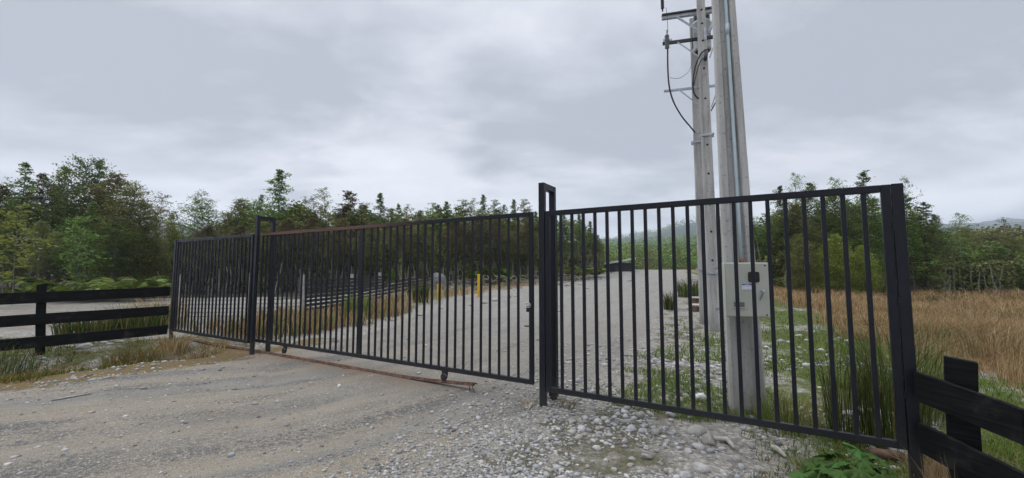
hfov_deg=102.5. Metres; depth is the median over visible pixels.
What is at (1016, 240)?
tree
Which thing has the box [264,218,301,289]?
tree
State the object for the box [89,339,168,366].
rush clump
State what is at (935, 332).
tussock
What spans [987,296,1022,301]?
tussock
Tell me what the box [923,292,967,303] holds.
tussock
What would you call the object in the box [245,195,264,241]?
tree
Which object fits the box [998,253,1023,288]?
tree
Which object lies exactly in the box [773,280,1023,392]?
meadow grass
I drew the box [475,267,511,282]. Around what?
fern
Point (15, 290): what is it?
fern
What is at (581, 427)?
gravel
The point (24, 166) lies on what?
tree
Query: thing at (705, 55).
cable joint
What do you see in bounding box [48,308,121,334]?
rush clump
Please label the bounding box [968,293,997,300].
tussock
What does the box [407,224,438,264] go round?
tree
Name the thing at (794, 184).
tree
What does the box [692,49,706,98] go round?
cable
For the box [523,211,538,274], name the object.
tree
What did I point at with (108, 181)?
tree
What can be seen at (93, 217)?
tree
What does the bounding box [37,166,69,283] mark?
tree
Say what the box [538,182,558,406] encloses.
gate guide
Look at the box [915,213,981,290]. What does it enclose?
tree
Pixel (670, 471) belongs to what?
stone
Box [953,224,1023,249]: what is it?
wood
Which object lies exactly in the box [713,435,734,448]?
driftwood
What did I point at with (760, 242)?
tree
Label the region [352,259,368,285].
bush
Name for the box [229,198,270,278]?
tree
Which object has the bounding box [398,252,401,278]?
bush
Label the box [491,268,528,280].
fern
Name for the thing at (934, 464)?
straw grass
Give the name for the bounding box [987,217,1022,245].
tree
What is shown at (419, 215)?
tree
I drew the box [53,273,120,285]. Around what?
fern
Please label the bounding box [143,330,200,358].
rush clump
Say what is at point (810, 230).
tree
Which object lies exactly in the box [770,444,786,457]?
driftwood
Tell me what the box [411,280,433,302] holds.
rush clump
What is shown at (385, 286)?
rail fence
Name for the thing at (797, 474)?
broadleaf plant
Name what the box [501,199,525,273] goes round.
tree
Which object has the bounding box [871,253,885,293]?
tree
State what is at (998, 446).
grass
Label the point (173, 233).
tree
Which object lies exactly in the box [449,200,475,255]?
tree
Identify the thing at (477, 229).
tree
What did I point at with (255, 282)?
gate guide
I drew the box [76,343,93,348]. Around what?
stone
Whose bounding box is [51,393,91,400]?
stick
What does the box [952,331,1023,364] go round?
tussock
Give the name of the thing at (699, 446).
stone
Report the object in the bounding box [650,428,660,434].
stone
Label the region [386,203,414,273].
tree
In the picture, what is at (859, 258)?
tree
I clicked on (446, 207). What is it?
tree
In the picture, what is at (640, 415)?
stone
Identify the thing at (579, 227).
tree
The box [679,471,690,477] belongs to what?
stone
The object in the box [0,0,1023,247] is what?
sky
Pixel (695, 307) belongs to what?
service box
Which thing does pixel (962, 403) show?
timber fence
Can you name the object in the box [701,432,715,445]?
stone
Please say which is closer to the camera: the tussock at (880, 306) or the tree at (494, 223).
the tussock at (880, 306)
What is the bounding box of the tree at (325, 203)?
[308,186,372,244]
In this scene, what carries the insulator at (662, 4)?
attached to the utility pole at (700, 12)
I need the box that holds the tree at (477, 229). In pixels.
[452,214,488,271]
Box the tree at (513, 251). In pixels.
[501,221,526,275]
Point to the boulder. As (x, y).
(435, 274)
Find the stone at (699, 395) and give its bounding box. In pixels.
[696,393,706,401]
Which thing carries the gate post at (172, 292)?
on the ground at (350, 428)
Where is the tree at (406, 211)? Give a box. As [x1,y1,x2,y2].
[393,204,419,250]
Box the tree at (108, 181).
[74,172,156,272]
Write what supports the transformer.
attached to the utility pole at (700, 12)
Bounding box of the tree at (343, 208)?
[315,204,367,273]
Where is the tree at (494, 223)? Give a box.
[474,219,511,267]
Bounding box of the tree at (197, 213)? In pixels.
[170,195,236,284]
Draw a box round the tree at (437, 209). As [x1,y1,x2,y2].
[431,204,444,268]
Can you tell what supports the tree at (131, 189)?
on the ground at (350, 428)
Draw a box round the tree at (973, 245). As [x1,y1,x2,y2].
[966,243,986,278]
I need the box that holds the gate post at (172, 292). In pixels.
[169,240,176,338]
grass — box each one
[0,302,1023,477]
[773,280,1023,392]
[794,286,1023,323]
[882,428,1020,477]
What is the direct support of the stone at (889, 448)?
on the ground at (350, 428)
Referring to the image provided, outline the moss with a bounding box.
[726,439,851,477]
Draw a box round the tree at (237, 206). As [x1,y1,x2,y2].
[211,198,254,242]
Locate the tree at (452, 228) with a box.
[442,222,470,283]
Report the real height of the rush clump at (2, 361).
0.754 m
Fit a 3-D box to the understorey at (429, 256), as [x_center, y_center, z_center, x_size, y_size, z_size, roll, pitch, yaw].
[-6.074,2.192,39.431,47.791,5.092,15.512,2,-5,-25]
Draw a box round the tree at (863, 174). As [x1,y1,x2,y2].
[836,170,882,257]
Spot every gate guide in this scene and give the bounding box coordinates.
[249,216,275,354]
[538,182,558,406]
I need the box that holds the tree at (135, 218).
[72,199,181,279]
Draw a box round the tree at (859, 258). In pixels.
[843,245,884,295]
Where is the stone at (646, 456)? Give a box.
[641,453,651,459]
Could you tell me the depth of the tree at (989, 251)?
30.31 m
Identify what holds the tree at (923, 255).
on the ground at (350, 428)
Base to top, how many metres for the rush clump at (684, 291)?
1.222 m
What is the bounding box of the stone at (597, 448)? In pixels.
[594,446,601,450]
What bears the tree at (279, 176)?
on the ground at (350, 428)
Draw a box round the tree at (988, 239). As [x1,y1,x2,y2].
[967,231,1023,276]
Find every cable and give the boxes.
[667,48,694,132]
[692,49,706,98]
[694,58,703,84]
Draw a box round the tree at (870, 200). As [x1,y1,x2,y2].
[846,196,918,272]
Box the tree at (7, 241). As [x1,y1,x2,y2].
[0,203,57,304]
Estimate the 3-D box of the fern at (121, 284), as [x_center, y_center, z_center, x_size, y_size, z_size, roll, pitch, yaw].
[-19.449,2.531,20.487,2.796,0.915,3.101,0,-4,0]
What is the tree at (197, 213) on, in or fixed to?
on the ground at (350, 428)
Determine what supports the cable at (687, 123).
hanging from the insulator at (666, 40)
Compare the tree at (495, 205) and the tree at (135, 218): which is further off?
the tree at (495, 205)
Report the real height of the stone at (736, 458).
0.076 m
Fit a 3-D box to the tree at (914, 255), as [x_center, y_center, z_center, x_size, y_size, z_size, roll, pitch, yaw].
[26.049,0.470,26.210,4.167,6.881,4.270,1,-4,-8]
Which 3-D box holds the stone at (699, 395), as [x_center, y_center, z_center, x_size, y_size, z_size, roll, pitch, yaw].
[2.324,1.971,5.072,0.144,0.139,0.166,-1,-4,9]
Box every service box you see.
[692,297,698,302]
[692,304,698,311]
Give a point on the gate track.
(469, 384)
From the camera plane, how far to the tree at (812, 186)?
28.74 m
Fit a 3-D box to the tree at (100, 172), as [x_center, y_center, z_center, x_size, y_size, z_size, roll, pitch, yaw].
[-27.903,-0.676,27.942,3.834,9.380,3.928,0,-4,-5]
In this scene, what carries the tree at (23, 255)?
on the ground at (350, 428)
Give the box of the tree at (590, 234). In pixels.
[585,221,605,267]
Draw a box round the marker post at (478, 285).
[477,274,479,296]
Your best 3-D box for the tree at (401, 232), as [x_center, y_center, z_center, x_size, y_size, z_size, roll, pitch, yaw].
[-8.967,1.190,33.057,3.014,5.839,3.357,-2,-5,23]
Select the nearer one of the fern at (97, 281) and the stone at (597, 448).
the stone at (597, 448)
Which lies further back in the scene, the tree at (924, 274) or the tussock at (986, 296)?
the tree at (924, 274)
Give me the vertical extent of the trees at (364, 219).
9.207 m
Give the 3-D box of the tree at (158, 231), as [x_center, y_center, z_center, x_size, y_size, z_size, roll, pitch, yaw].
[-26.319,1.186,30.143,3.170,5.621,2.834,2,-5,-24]
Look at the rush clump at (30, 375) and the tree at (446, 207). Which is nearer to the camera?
the rush clump at (30, 375)
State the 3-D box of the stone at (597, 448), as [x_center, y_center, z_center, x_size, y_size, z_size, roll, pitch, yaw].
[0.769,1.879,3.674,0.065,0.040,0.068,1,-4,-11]
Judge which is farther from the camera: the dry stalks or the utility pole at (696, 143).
the utility pole at (696, 143)
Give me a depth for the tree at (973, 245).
30.92 m
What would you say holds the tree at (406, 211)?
on the ground at (350, 428)
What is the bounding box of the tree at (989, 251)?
[981,248,1011,282]
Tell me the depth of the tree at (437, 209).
38.99 m
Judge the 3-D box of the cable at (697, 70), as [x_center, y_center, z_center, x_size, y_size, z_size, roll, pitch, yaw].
[5.137,-4.594,11.255,0.353,0.788,0.028,0,-4,0]
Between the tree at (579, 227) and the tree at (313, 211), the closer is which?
the tree at (313, 211)
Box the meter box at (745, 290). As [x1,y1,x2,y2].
[713,263,769,316]
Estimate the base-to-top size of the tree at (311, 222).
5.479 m
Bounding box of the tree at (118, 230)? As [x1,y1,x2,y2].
[85,221,143,278]
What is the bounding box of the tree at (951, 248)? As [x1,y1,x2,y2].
[934,230,976,290]
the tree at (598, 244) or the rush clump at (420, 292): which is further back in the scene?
the tree at (598, 244)
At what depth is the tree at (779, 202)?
28.93 m
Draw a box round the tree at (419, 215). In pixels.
[405,210,434,256]
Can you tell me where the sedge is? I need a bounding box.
[780,291,1023,367]
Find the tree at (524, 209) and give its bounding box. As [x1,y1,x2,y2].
[511,199,538,255]
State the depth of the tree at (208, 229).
28.03 m
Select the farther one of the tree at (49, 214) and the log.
the tree at (49, 214)
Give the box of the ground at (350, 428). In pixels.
[0,269,1023,477]
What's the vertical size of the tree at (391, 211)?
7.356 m
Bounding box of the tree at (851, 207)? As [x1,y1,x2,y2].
[827,197,882,286]
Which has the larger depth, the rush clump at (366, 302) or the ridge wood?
the ridge wood
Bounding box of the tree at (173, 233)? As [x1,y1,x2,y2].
[160,214,185,276]
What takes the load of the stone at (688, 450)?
on the ground at (350, 428)
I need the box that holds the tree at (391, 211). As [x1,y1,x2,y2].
[380,208,401,253]
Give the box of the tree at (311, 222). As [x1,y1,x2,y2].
[277,218,335,290]
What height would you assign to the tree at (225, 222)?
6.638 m
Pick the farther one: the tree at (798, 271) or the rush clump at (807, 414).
the tree at (798, 271)
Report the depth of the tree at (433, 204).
39.39 m
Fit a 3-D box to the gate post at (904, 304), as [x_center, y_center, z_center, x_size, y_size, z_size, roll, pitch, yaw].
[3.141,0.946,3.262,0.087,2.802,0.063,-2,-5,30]
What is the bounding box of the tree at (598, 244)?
[592,235,605,267]
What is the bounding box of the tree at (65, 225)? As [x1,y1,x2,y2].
[45,218,102,277]
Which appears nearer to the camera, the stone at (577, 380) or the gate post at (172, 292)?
the stone at (577, 380)
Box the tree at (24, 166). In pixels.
[0,162,65,287]
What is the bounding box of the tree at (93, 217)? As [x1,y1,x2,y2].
[61,201,114,281]
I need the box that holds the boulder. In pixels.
[428,273,445,286]
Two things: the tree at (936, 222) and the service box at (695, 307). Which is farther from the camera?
the tree at (936, 222)
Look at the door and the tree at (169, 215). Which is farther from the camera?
the tree at (169, 215)
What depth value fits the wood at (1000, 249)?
29.86 m
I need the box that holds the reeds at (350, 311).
[186,276,528,343]
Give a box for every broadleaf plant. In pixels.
[786,469,832,477]
[800,441,897,477]
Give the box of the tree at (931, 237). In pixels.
[906,202,964,290]
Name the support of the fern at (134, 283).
on the ground at (350, 428)
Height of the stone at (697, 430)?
0.119 m
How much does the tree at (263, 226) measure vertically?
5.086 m
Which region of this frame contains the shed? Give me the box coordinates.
[604,258,635,271]
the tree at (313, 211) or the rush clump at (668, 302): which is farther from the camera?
the tree at (313, 211)
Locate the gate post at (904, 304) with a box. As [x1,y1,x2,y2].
[890,183,923,477]
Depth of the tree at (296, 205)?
33.14 m
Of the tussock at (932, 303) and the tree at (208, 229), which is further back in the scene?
the tree at (208, 229)
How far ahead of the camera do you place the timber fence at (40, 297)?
8.28 m
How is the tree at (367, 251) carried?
on the ground at (350, 428)
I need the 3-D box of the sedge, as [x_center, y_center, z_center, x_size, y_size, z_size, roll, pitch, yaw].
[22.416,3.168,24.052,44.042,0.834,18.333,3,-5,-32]
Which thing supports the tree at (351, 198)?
on the ground at (350, 428)
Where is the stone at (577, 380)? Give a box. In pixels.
[575,378,581,382]
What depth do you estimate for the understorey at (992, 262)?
28.85 m
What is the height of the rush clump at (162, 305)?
1.143 m
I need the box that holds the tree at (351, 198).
[329,190,369,266]
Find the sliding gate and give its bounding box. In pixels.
[255,212,534,384]
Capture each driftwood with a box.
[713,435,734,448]
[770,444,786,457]
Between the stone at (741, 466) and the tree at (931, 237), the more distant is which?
the tree at (931, 237)
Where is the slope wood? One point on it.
(652, 242)
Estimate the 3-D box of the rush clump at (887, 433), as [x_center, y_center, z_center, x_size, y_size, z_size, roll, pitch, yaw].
[3.759,1.365,4.098,1.590,1.518,1.671,-1,-4,16]
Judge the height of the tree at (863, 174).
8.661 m
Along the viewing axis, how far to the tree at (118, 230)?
24.02 m
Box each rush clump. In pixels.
[0,339,58,380]
[0,368,59,383]
[2,360,97,376]
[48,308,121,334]
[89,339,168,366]
[99,300,170,329]
[121,297,193,328]
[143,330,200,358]
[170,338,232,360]
[344,292,372,316]
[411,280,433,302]
[520,399,537,407]
[550,395,582,407]
[663,290,677,309]
[672,278,698,297]
[728,378,831,437]
[768,381,842,427]
[778,291,1023,427]
[780,322,889,445]
[798,308,999,462]
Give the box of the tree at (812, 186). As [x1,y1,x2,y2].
[789,182,836,255]
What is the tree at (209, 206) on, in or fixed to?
on the ground at (350, 428)
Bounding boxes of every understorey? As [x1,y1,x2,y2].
[161,236,602,295]
[755,248,1023,295]
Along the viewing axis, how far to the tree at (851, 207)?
26.74 m
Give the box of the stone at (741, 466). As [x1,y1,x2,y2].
[737,463,745,469]
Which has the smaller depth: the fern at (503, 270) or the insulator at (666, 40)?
the insulator at (666, 40)
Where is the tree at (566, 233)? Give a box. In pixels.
[557,215,580,265]
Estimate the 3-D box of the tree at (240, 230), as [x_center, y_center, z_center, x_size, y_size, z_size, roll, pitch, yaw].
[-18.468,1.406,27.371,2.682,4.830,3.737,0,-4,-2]
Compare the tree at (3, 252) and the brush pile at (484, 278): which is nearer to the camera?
the tree at (3, 252)
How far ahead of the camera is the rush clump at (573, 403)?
4.79 m
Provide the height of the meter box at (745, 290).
0.585 m
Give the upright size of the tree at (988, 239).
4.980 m
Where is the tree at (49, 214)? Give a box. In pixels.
[33,186,79,282]
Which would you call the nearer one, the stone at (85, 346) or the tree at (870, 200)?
the stone at (85, 346)
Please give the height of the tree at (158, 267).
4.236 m
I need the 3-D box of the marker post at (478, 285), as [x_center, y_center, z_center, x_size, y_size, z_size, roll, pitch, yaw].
[-1.761,2.611,22.167,0.210,1.420,0.120,1,-4,-17]
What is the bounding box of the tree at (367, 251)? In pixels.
[351,221,392,279]
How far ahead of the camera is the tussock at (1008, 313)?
11.88 m
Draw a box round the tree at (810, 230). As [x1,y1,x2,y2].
[762,201,841,289]
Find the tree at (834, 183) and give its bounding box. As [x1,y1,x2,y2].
[797,177,852,285]
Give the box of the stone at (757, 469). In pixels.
[755,466,767,473]
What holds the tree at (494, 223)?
on the ground at (350, 428)
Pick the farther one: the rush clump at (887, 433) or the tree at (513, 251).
the tree at (513, 251)
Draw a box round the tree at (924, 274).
[910,238,947,281]
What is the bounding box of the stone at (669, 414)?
[665,412,675,417]
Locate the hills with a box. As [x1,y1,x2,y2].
[48,217,1023,272]
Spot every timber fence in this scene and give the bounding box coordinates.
[0,283,169,354]
[914,355,1023,477]
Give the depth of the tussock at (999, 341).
7.39 m
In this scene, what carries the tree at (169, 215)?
on the ground at (350, 428)
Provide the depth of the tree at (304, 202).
34.34 m
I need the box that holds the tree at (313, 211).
[294,195,325,286]
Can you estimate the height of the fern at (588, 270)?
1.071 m
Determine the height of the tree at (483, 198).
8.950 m
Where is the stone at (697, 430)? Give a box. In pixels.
[687,424,706,436]
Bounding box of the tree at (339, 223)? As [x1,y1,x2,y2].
[319,218,354,270]
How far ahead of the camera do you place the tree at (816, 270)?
25.29 m
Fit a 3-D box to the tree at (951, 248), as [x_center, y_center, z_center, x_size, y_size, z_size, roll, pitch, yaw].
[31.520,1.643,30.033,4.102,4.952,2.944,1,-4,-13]
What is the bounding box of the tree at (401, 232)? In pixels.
[385,218,420,276]
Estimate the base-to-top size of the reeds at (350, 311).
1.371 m
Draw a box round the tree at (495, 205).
[485,199,506,262]
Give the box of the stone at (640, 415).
[635,411,645,418]
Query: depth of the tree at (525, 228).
38.04 m
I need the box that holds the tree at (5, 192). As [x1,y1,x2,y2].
[0,185,39,285]
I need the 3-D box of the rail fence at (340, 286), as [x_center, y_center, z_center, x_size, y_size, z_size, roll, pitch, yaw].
[-6.465,2.236,16.355,0.270,1.754,6.381,0,-4,5]
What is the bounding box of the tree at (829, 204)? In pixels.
[809,196,882,290]
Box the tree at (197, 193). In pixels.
[161,189,223,243]
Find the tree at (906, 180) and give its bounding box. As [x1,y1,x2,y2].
[899,175,935,278]
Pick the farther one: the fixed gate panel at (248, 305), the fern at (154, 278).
the fern at (154, 278)
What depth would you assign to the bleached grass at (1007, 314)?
12.26 m
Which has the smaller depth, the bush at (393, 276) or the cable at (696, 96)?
the cable at (696, 96)
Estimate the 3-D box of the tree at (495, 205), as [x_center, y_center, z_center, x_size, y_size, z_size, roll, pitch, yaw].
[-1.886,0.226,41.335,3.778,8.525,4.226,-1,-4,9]
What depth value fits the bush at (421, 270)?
31.28 m
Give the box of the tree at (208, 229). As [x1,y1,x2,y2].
[181,225,228,282]
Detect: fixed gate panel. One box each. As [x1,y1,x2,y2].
[171,234,254,342]
[545,184,907,449]
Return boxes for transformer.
[691,14,711,54]
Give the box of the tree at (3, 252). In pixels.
[0,225,38,292]
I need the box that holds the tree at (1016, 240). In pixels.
[998,236,1023,289]
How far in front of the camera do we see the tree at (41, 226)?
22.41 m
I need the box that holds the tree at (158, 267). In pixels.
[137,233,172,282]
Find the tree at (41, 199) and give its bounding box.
[5,172,69,274]
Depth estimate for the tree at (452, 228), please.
34.99 m
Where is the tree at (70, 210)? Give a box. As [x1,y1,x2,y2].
[11,152,130,281]
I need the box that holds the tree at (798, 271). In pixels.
[777,233,823,292]
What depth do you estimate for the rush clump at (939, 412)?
4.75 m
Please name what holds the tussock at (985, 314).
on the ground at (350, 428)
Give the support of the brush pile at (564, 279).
on the ground at (350, 428)
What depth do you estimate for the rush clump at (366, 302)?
13.77 m
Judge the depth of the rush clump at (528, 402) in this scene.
4.87 m
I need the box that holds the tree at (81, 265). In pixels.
[59,215,107,282]
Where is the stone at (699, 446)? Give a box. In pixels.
[692,443,704,449]
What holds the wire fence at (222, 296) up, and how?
on the ground at (350, 428)
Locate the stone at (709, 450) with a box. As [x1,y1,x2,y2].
[706,448,714,452]
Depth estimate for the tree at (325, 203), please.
34.11 m
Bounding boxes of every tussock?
[860,298,922,312]
[912,298,958,311]
[913,323,969,343]
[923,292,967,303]
[930,320,1023,362]
[933,296,986,310]
[935,302,1009,318]
[935,306,1019,337]
[948,323,1022,351]
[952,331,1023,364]
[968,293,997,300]
[969,306,1022,318]
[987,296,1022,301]
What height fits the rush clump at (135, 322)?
0.947 m
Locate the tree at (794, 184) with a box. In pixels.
[760,172,811,251]
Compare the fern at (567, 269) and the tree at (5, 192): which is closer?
the tree at (5, 192)
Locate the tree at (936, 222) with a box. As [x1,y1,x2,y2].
[918,214,962,289]
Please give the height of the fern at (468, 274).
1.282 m
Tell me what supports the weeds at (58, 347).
on the ground at (350, 428)
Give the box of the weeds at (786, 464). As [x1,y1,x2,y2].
[727,438,888,477]
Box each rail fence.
[300,273,380,311]
[384,276,430,294]
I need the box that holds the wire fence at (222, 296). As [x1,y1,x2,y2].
[140,273,298,319]
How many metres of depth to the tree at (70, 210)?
25.88 m
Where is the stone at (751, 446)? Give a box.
[748,443,755,448]
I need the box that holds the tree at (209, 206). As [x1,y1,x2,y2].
[185,199,260,252]
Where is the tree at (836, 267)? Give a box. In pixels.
[812,233,865,295]
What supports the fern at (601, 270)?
on the ground at (350, 428)
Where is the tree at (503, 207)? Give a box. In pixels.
[497,204,508,265]
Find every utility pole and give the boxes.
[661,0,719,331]
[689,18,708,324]
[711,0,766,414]
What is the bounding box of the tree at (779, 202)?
[757,186,815,290]
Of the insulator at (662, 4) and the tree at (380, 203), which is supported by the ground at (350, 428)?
the tree at (380, 203)
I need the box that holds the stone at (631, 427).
[626,424,635,430]
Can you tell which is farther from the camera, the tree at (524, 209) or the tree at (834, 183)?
the tree at (524, 209)
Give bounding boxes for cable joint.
[704,50,707,60]
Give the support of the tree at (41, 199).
on the ground at (350, 428)
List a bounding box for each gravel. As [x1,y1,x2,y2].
[0,334,940,477]
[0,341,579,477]
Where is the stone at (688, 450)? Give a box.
[684,448,691,453]
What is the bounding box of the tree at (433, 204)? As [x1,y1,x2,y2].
[422,202,442,275]
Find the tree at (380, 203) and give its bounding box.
[365,193,395,275]
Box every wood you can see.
[0,201,168,292]
[599,229,721,251]
[601,217,762,238]
[601,239,721,269]
[753,204,1023,292]
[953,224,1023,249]
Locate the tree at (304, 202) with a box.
[298,196,318,216]
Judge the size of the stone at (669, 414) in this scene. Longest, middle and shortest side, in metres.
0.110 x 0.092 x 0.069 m
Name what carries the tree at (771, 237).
on the ground at (350, 428)
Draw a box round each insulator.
[660,0,663,11]
[663,30,671,48]
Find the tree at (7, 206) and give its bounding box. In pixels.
[0,189,23,224]
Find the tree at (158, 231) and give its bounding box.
[145,219,164,258]
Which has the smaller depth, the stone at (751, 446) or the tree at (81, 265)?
the stone at (751, 446)
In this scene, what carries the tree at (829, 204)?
on the ground at (350, 428)
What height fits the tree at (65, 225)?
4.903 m
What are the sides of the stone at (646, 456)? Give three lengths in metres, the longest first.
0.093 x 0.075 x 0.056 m
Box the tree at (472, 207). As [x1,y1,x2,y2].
[458,198,484,246]
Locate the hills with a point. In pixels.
(1012, 222)
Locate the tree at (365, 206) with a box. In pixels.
[351,204,380,272]
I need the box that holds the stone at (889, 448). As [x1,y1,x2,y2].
[888,447,907,459]
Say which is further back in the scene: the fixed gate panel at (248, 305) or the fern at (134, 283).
the fern at (134, 283)
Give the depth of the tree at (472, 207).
40.36 m
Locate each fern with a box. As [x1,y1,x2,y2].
[0,280,87,291]
[0,287,48,292]
[16,277,93,290]
[47,281,119,291]
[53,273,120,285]
[72,277,125,290]
[84,280,164,289]
[100,276,171,282]
[109,277,182,288]
[457,267,497,280]
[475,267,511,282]
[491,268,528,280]
[558,265,581,276]
[564,267,598,276]
[586,267,611,274]
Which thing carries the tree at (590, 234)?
on the ground at (350, 428)
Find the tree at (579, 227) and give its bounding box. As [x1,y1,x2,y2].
[568,214,593,267]
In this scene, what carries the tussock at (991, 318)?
on the ground at (350, 428)
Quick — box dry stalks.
[906,450,954,477]
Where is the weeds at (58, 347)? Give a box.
[0,335,246,382]
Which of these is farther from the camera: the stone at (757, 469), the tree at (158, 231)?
the tree at (158, 231)
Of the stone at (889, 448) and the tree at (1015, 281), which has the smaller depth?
the stone at (889, 448)
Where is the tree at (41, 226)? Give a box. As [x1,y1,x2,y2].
[16,221,71,277]
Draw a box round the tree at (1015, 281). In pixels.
[998,267,1023,286]
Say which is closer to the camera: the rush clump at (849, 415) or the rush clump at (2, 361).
the rush clump at (849, 415)
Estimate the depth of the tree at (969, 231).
35.71 m
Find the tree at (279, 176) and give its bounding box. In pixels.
[229,169,324,288]
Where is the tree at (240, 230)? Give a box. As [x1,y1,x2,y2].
[206,225,250,292]
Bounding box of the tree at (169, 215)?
[116,192,190,262]
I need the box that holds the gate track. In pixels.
[180,337,477,392]
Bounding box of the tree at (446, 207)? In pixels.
[437,201,454,275]
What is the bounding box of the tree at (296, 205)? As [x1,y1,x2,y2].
[281,204,315,284]
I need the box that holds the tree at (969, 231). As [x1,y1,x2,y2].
[947,225,993,246]
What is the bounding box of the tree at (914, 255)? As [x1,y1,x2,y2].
[904,195,956,291]
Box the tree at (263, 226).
[232,221,285,291]
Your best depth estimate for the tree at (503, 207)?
41.01 m
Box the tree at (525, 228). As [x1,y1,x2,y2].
[515,221,538,274]
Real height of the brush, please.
3.837 m
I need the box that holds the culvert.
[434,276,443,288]
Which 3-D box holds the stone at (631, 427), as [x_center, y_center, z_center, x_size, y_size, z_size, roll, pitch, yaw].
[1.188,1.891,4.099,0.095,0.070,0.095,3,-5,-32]
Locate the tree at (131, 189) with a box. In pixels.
[79,180,168,279]
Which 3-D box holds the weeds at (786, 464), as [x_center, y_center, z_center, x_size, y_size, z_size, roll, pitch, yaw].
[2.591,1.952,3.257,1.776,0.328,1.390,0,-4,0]
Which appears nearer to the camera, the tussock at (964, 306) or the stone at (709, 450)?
the stone at (709, 450)
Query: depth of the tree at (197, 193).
31.05 m
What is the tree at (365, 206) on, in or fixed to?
on the ground at (350, 428)
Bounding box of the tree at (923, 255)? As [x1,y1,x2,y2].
[909,219,940,288]
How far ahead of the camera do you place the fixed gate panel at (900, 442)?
3.83 m
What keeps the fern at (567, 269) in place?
on the ground at (350, 428)
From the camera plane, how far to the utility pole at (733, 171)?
4.82 m
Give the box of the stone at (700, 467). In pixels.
[693,462,710,472]
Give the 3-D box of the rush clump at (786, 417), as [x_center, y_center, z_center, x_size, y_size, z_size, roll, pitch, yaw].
[2.763,1.765,4.325,1.079,0.517,1.138,0,-4,0]
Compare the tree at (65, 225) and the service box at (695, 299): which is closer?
the service box at (695, 299)
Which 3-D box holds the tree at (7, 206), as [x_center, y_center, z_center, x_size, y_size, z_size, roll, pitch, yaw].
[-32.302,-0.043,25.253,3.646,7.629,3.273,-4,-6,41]
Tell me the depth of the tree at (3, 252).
23.54 m
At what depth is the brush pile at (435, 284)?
27.09 m
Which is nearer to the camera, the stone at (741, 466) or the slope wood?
the stone at (741, 466)
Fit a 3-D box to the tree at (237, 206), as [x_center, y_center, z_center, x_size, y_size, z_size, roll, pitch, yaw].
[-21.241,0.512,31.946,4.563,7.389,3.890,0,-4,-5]
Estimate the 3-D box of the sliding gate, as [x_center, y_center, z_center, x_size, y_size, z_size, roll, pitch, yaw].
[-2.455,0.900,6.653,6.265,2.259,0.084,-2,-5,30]
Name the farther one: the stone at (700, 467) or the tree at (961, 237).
the tree at (961, 237)
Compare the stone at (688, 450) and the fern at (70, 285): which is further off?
the fern at (70, 285)
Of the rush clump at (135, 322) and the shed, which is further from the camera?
the shed
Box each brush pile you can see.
[334,277,522,291]
[437,275,580,286]
[504,270,631,281]
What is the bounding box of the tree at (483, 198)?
[475,194,495,262]
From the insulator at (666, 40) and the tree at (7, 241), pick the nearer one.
the insulator at (666, 40)
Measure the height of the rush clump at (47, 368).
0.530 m
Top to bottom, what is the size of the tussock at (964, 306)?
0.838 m
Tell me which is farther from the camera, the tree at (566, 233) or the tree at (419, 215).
the tree at (566, 233)
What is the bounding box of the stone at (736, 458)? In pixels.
[731,455,741,462]
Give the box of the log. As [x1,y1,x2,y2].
[868,447,905,460]
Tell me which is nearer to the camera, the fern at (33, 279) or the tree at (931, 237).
the fern at (33, 279)
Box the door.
[726,263,769,316]
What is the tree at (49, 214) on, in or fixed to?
on the ground at (350, 428)
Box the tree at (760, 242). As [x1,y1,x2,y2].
[753,216,783,272]
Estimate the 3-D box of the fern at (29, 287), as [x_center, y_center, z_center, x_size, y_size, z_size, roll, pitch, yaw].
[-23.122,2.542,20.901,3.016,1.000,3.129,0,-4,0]
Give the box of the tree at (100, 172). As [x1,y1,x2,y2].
[45,160,119,277]
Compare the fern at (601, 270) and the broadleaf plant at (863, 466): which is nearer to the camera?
the broadleaf plant at (863, 466)
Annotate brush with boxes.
[157,252,600,295]
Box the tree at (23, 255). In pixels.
[4,192,61,287]
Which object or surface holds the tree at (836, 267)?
on the ground at (350, 428)
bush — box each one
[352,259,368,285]
[386,269,398,287]
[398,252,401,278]
[414,263,423,277]
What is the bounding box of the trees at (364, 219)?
[170,199,604,292]
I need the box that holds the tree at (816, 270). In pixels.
[811,260,824,294]
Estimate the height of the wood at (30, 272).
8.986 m
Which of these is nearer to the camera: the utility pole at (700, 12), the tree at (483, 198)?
the utility pole at (700, 12)
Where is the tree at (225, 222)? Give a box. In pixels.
[197,209,244,250]
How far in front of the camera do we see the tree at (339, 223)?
30.47 m
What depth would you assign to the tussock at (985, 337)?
8.19 m
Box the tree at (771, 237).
[756,218,783,283]
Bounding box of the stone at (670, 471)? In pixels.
[664,467,673,474]

